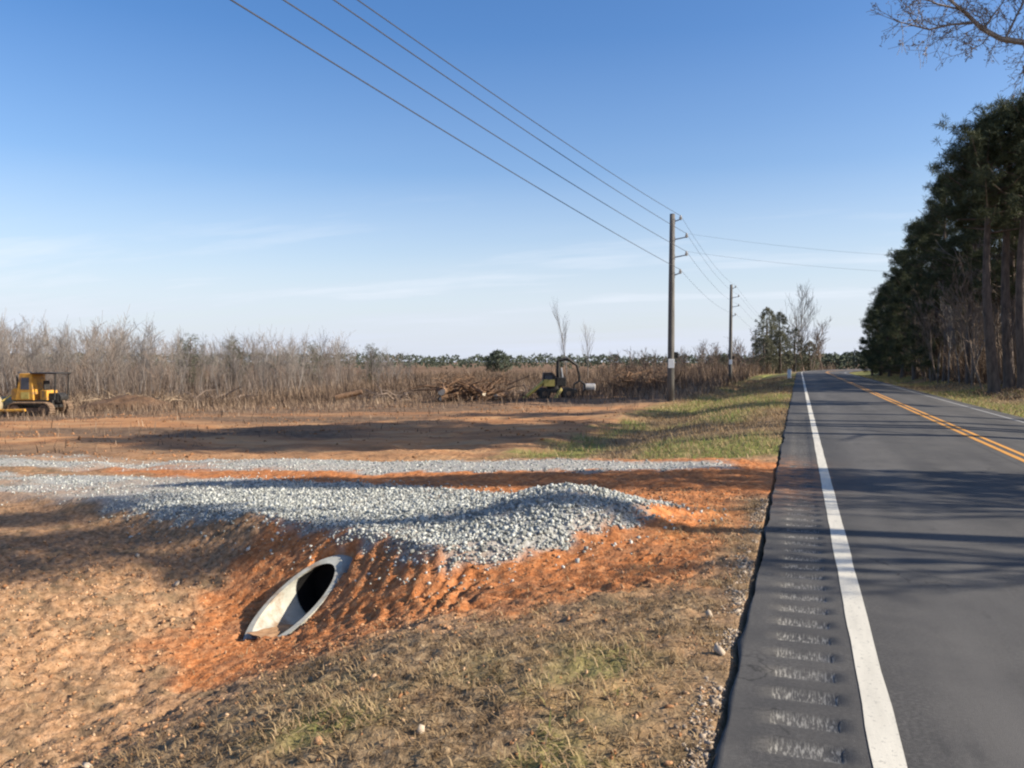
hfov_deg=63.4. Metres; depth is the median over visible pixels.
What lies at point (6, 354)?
bare sapling
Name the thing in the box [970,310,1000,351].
understorey sapling
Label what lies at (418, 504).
gravel
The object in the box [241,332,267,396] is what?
bare sapling
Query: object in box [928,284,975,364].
understorey sapling
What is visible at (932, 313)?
understorey sapling
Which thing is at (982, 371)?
undergrowth
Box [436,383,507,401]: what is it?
debris mound
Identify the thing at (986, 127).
pine tree
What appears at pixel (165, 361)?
bare sapling
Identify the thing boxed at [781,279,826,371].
bare tree
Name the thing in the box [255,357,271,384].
bare sapling
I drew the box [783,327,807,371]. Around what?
evergreen bush
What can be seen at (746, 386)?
verge grass
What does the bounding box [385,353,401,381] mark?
bare sapling
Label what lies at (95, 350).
bare sapling
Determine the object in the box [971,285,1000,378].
understorey sapling
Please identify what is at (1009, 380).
pine tree
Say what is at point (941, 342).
understorey sapling
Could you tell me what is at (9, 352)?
bare sapling
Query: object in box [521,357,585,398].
log loader
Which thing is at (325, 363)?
bare sapling
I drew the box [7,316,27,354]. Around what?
bare sapling
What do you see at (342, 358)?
bare sapling
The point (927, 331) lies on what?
understorey sapling
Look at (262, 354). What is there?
bare sapling
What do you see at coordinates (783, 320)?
evergreen tree
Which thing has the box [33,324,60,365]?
bare sapling
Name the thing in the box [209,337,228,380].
bare sapling
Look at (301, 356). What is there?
bare sapling
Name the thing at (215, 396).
brush pile
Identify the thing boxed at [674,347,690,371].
bare shrub
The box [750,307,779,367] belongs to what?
evergreen tree
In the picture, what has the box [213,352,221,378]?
bare sapling
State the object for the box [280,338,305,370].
bare sapling
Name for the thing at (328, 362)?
bare sapling
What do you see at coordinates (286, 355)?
bare sapling
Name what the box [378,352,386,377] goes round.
bare sapling
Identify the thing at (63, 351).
bare sapling
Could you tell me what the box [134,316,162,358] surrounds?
bare sapling
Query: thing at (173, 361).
bare sapling
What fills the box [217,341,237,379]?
bare sapling
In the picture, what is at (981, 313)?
pine tree
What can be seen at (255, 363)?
bare sapling
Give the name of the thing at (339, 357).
bare sapling
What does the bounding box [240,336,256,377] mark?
bare sapling
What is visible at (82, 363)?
bare sapling
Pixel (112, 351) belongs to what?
bare sapling
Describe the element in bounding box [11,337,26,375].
bare sapling
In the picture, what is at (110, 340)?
bare sapling
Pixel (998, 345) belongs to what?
understorey sapling
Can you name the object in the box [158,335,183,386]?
bare sapling
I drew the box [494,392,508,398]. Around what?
log
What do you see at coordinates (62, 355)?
bare sapling
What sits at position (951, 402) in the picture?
white far edge line
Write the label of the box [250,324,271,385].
bare sapling
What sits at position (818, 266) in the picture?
power line
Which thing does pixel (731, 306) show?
utility pole
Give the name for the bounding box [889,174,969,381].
pine tree
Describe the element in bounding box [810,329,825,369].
bare tree
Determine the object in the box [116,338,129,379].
bare sapling
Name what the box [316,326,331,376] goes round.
bare sapling
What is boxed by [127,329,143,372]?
bare sapling
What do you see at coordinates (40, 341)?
bare sapling
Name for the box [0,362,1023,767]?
ground
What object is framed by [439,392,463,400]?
log
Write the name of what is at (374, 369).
bare sapling
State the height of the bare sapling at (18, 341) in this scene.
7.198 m
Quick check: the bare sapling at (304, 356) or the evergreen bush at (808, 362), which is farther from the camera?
the evergreen bush at (808, 362)
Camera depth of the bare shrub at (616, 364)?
83.76 m
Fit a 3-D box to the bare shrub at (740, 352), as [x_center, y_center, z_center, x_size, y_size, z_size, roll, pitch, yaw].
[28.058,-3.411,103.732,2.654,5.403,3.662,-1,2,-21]
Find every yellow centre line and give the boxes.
[827,369,1023,455]
[827,369,1023,461]
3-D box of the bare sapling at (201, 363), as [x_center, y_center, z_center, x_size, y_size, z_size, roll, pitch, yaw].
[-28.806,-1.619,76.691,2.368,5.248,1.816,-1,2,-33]
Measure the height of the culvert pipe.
0.624 m
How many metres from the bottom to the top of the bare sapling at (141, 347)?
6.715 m
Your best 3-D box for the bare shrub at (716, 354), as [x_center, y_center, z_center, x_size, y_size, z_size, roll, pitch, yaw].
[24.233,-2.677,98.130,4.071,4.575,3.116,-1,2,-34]
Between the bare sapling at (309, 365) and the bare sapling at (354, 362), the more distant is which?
the bare sapling at (354, 362)
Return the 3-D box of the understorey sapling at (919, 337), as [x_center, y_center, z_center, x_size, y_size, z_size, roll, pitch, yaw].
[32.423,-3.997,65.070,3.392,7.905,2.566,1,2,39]
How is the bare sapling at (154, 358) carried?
on the ground at (30, 522)
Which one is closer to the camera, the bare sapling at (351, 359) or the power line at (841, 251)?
the power line at (841, 251)
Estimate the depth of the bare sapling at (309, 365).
78.86 m
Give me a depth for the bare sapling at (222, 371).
65.39 m
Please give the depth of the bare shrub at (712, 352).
99.99 m
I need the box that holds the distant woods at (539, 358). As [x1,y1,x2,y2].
[16,351,711,369]
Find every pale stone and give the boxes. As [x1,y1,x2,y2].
[82,762,92,767]
[416,724,424,734]
[705,609,712,616]
[713,644,724,655]
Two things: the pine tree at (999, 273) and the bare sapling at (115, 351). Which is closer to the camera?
the pine tree at (999, 273)
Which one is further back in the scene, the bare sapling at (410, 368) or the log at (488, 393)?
the bare sapling at (410, 368)
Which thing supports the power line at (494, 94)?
attached to the utility pole at (672, 354)
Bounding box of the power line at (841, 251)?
[692,234,999,258]
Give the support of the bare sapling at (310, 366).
on the ground at (30, 522)
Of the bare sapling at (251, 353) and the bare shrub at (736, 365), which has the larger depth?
the bare shrub at (736, 365)
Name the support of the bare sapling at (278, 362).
on the ground at (30, 522)
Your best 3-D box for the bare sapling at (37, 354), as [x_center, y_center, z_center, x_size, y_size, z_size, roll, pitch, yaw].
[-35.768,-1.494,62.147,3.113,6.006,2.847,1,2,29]
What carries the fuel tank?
on the ground at (30, 522)
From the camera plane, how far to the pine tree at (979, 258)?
46.75 m
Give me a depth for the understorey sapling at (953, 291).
55.17 m
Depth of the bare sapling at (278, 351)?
78.17 m
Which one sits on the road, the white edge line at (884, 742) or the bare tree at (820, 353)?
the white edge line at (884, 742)
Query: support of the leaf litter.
on the ground at (30, 522)
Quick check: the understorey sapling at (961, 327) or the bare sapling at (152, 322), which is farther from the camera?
the bare sapling at (152, 322)
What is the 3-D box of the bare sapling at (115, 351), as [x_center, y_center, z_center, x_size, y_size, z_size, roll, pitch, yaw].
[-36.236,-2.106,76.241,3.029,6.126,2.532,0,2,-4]
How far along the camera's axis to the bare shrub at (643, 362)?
80.13 m
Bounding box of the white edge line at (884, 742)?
[801,369,906,767]
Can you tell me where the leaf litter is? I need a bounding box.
[964,383,1023,399]
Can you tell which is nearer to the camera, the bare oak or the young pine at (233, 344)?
the bare oak
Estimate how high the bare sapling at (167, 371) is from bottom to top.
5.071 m
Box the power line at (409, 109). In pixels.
[230,0,678,268]
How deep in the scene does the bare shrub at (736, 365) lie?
110.22 m
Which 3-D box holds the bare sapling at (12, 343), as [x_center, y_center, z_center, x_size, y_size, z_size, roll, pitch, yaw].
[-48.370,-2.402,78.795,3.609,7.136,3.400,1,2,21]
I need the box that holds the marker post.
[787,369,791,377]
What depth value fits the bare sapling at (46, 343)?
78.06 m
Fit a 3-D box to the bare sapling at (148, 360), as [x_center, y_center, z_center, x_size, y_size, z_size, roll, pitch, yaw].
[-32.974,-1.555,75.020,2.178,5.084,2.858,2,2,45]
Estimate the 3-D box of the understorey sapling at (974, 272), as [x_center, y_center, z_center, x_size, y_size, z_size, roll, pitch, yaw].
[28.386,-4.769,50.840,4.839,9.669,3.078,1,2,22]
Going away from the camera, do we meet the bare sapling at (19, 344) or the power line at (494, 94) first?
the power line at (494, 94)
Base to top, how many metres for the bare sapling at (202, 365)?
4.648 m
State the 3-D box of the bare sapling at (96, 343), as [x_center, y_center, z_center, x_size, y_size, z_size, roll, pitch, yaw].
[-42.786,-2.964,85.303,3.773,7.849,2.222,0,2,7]
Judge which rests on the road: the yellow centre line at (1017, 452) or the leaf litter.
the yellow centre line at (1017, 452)
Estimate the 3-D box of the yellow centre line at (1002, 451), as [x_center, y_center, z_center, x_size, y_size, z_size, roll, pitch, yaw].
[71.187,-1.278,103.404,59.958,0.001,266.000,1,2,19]
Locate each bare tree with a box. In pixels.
[549,299,567,377]
[579,325,594,377]
[749,327,762,356]
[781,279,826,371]
[783,311,810,370]
[802,318,830,370]
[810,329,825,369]
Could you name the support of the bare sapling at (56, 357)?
on the ground at (30, 522)
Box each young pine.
[171,333,207,389]
[215,335,248,385]
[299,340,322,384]
[356,343,385,382]
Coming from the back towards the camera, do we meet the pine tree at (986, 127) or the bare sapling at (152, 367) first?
the bare sapling at (152, 367)
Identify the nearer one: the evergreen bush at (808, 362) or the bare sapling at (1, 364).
the bare sapling at (1, 364)
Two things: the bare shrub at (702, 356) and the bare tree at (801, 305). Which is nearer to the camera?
the bare shrub at (702, 356)
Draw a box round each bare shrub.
[605,352,625,376]
[619,346,639,379]
[635,348,660,376]
[650,351,686,376]
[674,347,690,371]
[692,340,717,371]
[699,342,721,372]
[707,343,734,372]
[725,337,747,376]
[725,350,737,369]
[734,343,765,377]
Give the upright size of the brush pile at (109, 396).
1.406 m
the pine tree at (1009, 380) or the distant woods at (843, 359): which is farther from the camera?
the distant woods at (843, 359)
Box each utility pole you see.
[667,213,687,401]
[728,284,739,381]
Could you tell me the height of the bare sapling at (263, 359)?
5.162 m
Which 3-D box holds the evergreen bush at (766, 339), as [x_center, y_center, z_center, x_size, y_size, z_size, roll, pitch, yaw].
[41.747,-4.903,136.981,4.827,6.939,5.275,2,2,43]
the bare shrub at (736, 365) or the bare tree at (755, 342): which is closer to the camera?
the bare shrub at (736, 365)
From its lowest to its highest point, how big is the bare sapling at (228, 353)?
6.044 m
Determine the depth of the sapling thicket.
67.38 m
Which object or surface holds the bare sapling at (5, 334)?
on the ground at (30, 522)
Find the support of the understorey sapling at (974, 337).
on the ground at (30, 522)
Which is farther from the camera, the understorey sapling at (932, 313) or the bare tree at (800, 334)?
the bare tree at (800, 334)
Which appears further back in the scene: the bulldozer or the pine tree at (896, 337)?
the pine tree at (896, 337)
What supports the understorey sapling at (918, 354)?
on the ground at (30, 522)
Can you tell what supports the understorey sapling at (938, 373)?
on the ground at (30, 522)
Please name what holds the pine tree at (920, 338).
on the ground at (30, 522)
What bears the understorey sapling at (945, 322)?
on the ground at (30, 522)
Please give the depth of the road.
5.97 m
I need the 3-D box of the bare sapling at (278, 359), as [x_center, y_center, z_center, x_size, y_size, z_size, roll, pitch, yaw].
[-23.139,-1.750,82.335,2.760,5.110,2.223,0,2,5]
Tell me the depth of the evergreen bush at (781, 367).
137.47 m
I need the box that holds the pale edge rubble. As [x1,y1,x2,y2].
[663,498,767,767]
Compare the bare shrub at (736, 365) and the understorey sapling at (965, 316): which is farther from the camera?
the bare shrub at (736, 365)
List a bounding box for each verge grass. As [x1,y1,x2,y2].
[502,375,795,460]
[858,372,1023,416]
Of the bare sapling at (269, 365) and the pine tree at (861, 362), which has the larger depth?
the pine tree at (861, 362)
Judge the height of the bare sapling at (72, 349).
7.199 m
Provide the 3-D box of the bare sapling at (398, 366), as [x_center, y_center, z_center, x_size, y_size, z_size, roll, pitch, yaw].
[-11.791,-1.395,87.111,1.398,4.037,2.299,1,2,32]
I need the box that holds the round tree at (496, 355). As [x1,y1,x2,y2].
[484,348,516,371]
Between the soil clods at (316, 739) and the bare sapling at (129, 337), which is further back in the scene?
the bare sapling at (129, 337)
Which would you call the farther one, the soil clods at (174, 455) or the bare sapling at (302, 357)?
the bare sapling at (302, 357)
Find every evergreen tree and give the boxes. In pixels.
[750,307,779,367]
[768,312,794,371]
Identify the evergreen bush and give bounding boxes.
[749,333,778,372]
[766,330,796,373]
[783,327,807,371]
[797,341,823,370]
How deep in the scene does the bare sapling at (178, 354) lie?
63.30 m
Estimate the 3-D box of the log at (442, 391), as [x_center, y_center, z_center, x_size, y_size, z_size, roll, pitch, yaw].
[-3.941,0.349,49.232,0.493,0.585,1.542,0,2,16]
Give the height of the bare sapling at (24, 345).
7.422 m
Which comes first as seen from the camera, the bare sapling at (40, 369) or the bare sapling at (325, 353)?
the bare sapling at (40, 369)
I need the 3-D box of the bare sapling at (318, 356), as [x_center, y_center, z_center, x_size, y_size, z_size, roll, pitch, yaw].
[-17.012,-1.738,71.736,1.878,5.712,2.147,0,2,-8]
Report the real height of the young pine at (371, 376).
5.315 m
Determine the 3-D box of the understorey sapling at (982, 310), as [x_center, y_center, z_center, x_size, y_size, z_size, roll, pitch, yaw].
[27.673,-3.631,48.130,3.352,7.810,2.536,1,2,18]
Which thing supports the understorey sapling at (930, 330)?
on the ground at (30, 522)
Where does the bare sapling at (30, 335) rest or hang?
on the ground at (30, 522)
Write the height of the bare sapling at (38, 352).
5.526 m
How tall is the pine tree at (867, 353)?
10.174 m
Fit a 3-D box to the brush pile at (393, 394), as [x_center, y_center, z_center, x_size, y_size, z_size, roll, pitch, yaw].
[-8.356,0.594,51.972,5.241,1.240,3.532,0,2,12]
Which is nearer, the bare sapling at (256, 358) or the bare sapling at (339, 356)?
the bare sapling at (339, 356)
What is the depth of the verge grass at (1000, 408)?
46.90 m
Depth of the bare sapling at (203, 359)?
69.22 m
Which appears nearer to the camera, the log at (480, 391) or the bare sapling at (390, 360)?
the log at (480, 391)
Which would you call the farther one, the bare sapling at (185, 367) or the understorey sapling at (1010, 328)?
the bare sapling at (185, 367)
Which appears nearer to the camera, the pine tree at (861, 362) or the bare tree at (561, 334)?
the bare tree at (561, 334)
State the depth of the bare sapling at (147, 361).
63.94 m
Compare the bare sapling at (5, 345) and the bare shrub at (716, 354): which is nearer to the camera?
the bare sapling at (5, 345)
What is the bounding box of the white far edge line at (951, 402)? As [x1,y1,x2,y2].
[845,370,1023,422]
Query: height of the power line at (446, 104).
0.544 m
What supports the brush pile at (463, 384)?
on the debris mound
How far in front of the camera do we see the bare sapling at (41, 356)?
63.19 m
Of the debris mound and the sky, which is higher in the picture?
the sky
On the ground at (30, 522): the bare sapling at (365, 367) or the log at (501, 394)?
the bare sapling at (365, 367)
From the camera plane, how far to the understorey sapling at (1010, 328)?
43.07 m
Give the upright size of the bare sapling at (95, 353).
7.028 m
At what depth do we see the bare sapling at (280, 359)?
76.89 m
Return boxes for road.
[712,369,1023,767]
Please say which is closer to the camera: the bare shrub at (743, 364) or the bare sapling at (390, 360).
the bare sapling at (390, 360)
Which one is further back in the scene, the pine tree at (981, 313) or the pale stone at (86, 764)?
the pine tree at (981, 313)
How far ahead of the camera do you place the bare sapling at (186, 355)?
70.11 m
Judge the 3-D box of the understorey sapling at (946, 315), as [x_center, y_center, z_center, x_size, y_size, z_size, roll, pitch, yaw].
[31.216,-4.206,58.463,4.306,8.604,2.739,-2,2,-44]
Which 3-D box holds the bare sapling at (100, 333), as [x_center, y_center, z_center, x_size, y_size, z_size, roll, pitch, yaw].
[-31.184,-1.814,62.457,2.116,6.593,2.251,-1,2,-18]
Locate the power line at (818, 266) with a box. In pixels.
[693,252,938,273]
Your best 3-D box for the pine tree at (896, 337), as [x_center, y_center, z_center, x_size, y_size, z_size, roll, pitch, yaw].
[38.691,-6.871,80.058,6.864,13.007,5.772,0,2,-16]
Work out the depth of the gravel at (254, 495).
14.35 m
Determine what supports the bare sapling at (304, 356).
on the ground at (30, 522)
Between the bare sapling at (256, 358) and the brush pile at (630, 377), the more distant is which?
the bare sapling at (256, 358)
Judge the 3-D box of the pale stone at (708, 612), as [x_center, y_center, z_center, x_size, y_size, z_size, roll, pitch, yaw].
[1.298,1.513,5.448,0.056,0.077,0.035,1,2,19]
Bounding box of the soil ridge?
[74,395,176,411]
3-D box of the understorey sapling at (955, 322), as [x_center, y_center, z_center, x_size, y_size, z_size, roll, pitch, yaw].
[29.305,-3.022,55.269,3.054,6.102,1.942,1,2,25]
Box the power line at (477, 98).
[333,0,686,233]
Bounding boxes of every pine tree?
[854,310,884,374]
[858,297,895,375]
[859,280,902,376]
[865,246,922,377]
[869,274,924,371]
[870,217,940,379]
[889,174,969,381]
[895,216,966,380]
[919,153,1001,383]
[919,250,984,360]
[924,95,1023,388]
[924,99,1023,394]
[947,140,1022,382]
[950,233,1000,347]
[951,216,1001,340]
[955,87,1023,388]
[982,202,1019,293]
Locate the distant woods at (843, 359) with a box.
[709,349,875,369]
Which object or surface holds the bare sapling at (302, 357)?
on the ground at (30, 522)
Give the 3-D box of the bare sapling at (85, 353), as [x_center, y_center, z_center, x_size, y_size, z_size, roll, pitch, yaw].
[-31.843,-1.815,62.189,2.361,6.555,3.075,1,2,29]
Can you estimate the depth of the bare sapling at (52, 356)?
65.19 m
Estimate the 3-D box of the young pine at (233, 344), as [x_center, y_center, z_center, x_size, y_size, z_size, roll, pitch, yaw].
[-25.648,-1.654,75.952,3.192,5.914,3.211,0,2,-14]
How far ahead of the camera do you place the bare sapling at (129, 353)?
80.03 m
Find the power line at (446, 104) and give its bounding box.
[283,0,686,251]
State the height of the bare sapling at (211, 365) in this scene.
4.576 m
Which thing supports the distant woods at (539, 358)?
on the ground at (30, 522)
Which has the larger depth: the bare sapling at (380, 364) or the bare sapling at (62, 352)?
the bare sapling at (380, 364)
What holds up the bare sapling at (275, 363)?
on the ground at (30, 522)
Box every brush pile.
[66,389,160,405]
[101,388,196,405]
[175,386,257,402]
[357,385,422,400]
[405,367,534,401]
[494,383,534,396]
[593,363,689,391]
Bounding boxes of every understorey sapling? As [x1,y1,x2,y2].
[903,300,934,381]
[903,327,925,380]
[910,265,942,381]
[910,288,947,382]
[911,295,941,373]
[916,250,975,349]
[924,270,956,380]
[927,333,940,373]
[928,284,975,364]
[929,297,974,380]
[930,256,983,387]
[931,266,965,382]
[932,232,1001,331]
[934,324,957,362]
[936,263,996,367]
[937,292,965,382]
[938,233,998,384]
[938,316,959,380]
[939,272,978,384]
[946,304,983,376]
[958,267,1000,386]
[967,253,1015,384]
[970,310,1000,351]
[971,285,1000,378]
[996,294,1015,356]
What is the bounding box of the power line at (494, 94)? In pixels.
[357,0,680,215]
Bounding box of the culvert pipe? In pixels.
[243,555,352,640]
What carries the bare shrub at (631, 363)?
on the ground at (30, 522)
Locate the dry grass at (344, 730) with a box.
[7,485,770,767]
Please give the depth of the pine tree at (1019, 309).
41.19 m
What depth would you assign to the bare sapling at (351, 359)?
91.71 m
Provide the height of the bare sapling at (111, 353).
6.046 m
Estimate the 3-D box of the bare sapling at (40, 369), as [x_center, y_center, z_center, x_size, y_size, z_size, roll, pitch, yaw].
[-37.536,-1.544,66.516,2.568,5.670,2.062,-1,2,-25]
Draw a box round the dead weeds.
[0,361,767,455]
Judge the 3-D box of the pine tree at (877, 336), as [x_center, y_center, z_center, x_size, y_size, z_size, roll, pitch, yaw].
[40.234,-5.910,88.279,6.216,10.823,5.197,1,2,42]
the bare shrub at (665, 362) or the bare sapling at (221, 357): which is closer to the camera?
the bare sapling at (221, 357)
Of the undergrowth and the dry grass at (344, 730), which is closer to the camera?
the dry grass at (344, 730)
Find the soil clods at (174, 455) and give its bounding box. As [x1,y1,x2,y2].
[0,404,648,460]
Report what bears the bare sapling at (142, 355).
on the ground at (30, 522)
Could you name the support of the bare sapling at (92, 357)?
on the ground at (30, 522)
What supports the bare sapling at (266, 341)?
on the ground at (30, 522)
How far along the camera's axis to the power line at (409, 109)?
14.04 m
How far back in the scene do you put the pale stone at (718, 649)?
4.72 m
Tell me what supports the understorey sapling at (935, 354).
on the ground at (30, 522)
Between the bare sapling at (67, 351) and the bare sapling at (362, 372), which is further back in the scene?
the bare sapling at (362, 372)
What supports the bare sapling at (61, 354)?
on the ground at (30, 522)
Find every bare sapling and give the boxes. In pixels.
[0,313,19,392]
[0,323,22,385]
[0,327,19,364]
[0,332,16,394]
[1,308,14,355]
[1,324,23,384]
[1,327,17,384]
[3,329,19,371]
[5,330,44,372]
[6,328,61,371]
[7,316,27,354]
[10,320,37,365]
[10,326,35,376]
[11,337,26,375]
[12,324,65,380]
[16,311,60,369]
[16,322,32,369]
[17,313,44,369]
[25,332,58,370]
[26,330,47,368]
[30,331,74,392]
[30,333,52,375]
[32,323,68,378]
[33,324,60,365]
[39,319,68,368]
[46,340,69,380]
[47,333,70,374]
[49,316,77,358]
[50,323,79,387]
[51,332,72,384]
[52,331,71,385]
[54,327,92,388]
[55,323,78,369]
[55,332,82,373]
[58,335,83,388]
[67,334,84,369]
[70,316,105,394]
[71,310,106,395]
[72,338,99,393]
[76,319,105,378]
[79,328,104,383]
[82,329,113,392]
[83,317,114,390]
[84,323,101,379]
[86,337,129,394]
[91,336,134,390]
[97,306,143,389]
[97,327,134,376]
[99,327,121,383]
[99,339,119,385]
[101,321,128,388]
[103,325,129,388]
[104,328,132,385]
[106,340,133,385]
[107,331,125,374]
[114,329,137,379]
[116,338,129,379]
[118,321,141,365]
[118,325,164,385]
[124,334,139,380]
[126,317,162,393]
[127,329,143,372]
[128,317,164,389]
[131,341,164,392]
[132,338,161,385]
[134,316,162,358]
[134,340,157,393]
[140,338,176,395]
[140,345,162,390]
[149,340,160,383]
[153,344,169,396]
[157,344,173,376]
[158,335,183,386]
[160,341,185,391]
[163,344,179,388]
[167,325,187,385]
[171,335,199,384]
[176,348,202,392]
[188,344,213,380]
[192,343,223,394]
[193,335,215,387]
[195,344,210,383]
[206,335,217,373]
[206,347,221,386]
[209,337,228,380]
[210,340,229,375]
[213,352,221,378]
[216,351,232,385]
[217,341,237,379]
[218,331,241,385]
[221,343,245,391]
[222,349,247,378]
[229,336,261,378]
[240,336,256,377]
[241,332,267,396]
[244,346,267,378]
[245,327,259,375]
[249,331,268,390]
[249,334,265,383]
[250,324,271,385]
[255,343,274,380]
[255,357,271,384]
[259,348,284,377]
[261,328,288,390]
[261,349,277,382]
[265,341,284,392]
[266,354,285,385]
[267,330,293,383]
[268,341,297,392]
[269,345,288,376]
[275,345,289,377]
[279,340,296,381]
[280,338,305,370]
[282,336,299,390]
[283,332,319,387]
[284,342,300,380]
[286,338,314,389]
[294,337,313,383]
[299,344,317,386]
[304,354,316,385]
[305,333,325,382]
[310,349,335,388]
[311,343,339,379]
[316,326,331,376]
[319,338,338,372]
[324,344,335,375]
[326,339,354,376]
[329,335,348,381]
[330,338,351,374]
[337,331,348,364]
[344,345,357,372]
[349,347,366,375]
[355,361,371,387]
[358,349,372,379]
[365,347,382,388]
[367,347,378,386]
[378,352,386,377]
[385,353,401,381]
[390,352,402,378]
[395,351,411,376]
[405,356,415,379]
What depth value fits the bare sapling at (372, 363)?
79.00 m
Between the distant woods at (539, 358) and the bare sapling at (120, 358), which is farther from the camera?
the distant woods at (539, 358)
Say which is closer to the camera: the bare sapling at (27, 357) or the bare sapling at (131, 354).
the bare sapling at (27, 357)
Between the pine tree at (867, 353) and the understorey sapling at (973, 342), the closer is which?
the understorey sapling at (973, 342)
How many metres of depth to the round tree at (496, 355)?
248.27 m
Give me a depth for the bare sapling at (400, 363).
94.64 m
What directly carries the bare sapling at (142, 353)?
on the ground at (30, 522)
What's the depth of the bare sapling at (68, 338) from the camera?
87.50 m
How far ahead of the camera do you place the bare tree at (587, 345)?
91.82 m
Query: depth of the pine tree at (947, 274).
53.11 m
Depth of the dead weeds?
56.31 m
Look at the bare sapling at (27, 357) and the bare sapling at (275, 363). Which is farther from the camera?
the bare sapling at (275, 363)
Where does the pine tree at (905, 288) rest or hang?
on the ground at (30, 522)
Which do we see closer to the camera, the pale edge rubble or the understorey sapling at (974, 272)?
the pale edge rubble
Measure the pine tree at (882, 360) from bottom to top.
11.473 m
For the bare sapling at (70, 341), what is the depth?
90.15 m
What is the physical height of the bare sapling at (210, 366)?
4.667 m
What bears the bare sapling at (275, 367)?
on the ground at (30, 522)
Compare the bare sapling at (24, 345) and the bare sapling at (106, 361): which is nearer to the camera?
the bare sapling at (106, 361)
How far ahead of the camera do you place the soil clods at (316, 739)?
7.09 m
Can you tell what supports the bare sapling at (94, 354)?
on the ground at (30, 522)
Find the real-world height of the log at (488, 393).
0.655 m
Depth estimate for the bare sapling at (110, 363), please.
63.17 m
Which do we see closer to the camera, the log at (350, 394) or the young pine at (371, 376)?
the log at (350, 394)
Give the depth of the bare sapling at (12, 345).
76.09 m
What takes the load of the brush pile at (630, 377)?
on the ground at (30, 522)
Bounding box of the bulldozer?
[0,372,73,416]
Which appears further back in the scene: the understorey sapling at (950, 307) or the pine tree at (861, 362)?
the pine tree at (861, 362)
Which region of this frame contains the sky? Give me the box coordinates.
[0,0,1023,361]
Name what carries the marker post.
on the ground at (30, 522)
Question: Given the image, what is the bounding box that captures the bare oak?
[868,0,1023,101]
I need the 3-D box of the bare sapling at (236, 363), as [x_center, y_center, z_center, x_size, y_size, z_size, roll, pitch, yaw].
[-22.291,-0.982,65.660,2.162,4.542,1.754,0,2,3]
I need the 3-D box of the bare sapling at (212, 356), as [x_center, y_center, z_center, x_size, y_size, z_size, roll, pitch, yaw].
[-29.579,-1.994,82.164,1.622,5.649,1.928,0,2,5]
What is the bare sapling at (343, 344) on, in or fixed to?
on the ground at (30, 522)
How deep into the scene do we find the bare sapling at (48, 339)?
87.73 m
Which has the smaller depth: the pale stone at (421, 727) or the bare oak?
the pale stone at (421, 727)
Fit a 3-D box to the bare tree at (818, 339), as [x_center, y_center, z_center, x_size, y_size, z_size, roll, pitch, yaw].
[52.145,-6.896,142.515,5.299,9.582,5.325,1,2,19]
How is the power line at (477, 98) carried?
attached to the utility pole at (672, 354)
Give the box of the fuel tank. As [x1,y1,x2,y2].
[585,383,594,397]
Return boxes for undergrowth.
[883,316,1016,383]
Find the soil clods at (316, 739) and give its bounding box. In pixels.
[0,486,761,767]
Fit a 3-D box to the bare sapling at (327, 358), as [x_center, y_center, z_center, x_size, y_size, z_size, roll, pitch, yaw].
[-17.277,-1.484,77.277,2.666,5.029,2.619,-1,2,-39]
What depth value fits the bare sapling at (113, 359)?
61.47 m
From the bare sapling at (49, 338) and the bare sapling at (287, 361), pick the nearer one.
the bare sapling at (287, 361)
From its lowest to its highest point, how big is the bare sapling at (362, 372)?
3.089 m
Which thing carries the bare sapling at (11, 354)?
on the ground at (30, 522)
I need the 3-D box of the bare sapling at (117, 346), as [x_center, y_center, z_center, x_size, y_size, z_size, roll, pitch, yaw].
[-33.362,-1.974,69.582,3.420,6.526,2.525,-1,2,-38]
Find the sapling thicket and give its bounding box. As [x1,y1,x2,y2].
[0,350,447,402]
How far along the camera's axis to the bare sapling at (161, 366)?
63.83 m
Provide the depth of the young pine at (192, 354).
74.01 m
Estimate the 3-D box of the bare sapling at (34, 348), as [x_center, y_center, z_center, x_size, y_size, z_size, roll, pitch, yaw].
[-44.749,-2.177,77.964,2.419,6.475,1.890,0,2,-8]
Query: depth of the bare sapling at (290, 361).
68.24 m
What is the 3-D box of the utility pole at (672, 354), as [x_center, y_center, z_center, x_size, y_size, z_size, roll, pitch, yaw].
[8.376,-3.646,41.864,1.006,9.880,0.390,0,2,7]
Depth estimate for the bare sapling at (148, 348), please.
68.58 m
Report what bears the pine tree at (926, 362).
on the ground at (30, 522)
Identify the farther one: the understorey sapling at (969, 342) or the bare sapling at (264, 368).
the bare sapling at (264, 368)
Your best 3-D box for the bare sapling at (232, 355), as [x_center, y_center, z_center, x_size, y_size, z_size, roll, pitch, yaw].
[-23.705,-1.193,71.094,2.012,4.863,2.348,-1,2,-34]
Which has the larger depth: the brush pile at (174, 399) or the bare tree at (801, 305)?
the bare tree at (801, 305)
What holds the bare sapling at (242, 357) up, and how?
on the ground at (30, 522)
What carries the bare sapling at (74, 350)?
on the ground at (30, 522)
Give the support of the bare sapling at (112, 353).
on the ground at (30, 522)
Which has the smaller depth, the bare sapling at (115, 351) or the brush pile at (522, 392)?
the brush pile at (522, 392)
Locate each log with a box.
[335,390,361,399]
[438,385,452,394]
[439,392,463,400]
[467,381,485,395]
[476,388,503,397]
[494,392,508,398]
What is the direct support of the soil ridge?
on the ground at (30, 522)
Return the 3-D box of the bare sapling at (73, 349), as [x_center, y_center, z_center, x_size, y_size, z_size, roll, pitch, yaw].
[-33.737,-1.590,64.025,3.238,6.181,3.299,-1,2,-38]
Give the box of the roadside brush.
[590,359,835,388]
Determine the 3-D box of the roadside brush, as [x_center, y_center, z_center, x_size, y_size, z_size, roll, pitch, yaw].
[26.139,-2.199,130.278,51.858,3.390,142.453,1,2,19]
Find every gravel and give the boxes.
[0,453,737,525]
[89,467,728,597]
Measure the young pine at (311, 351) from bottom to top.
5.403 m

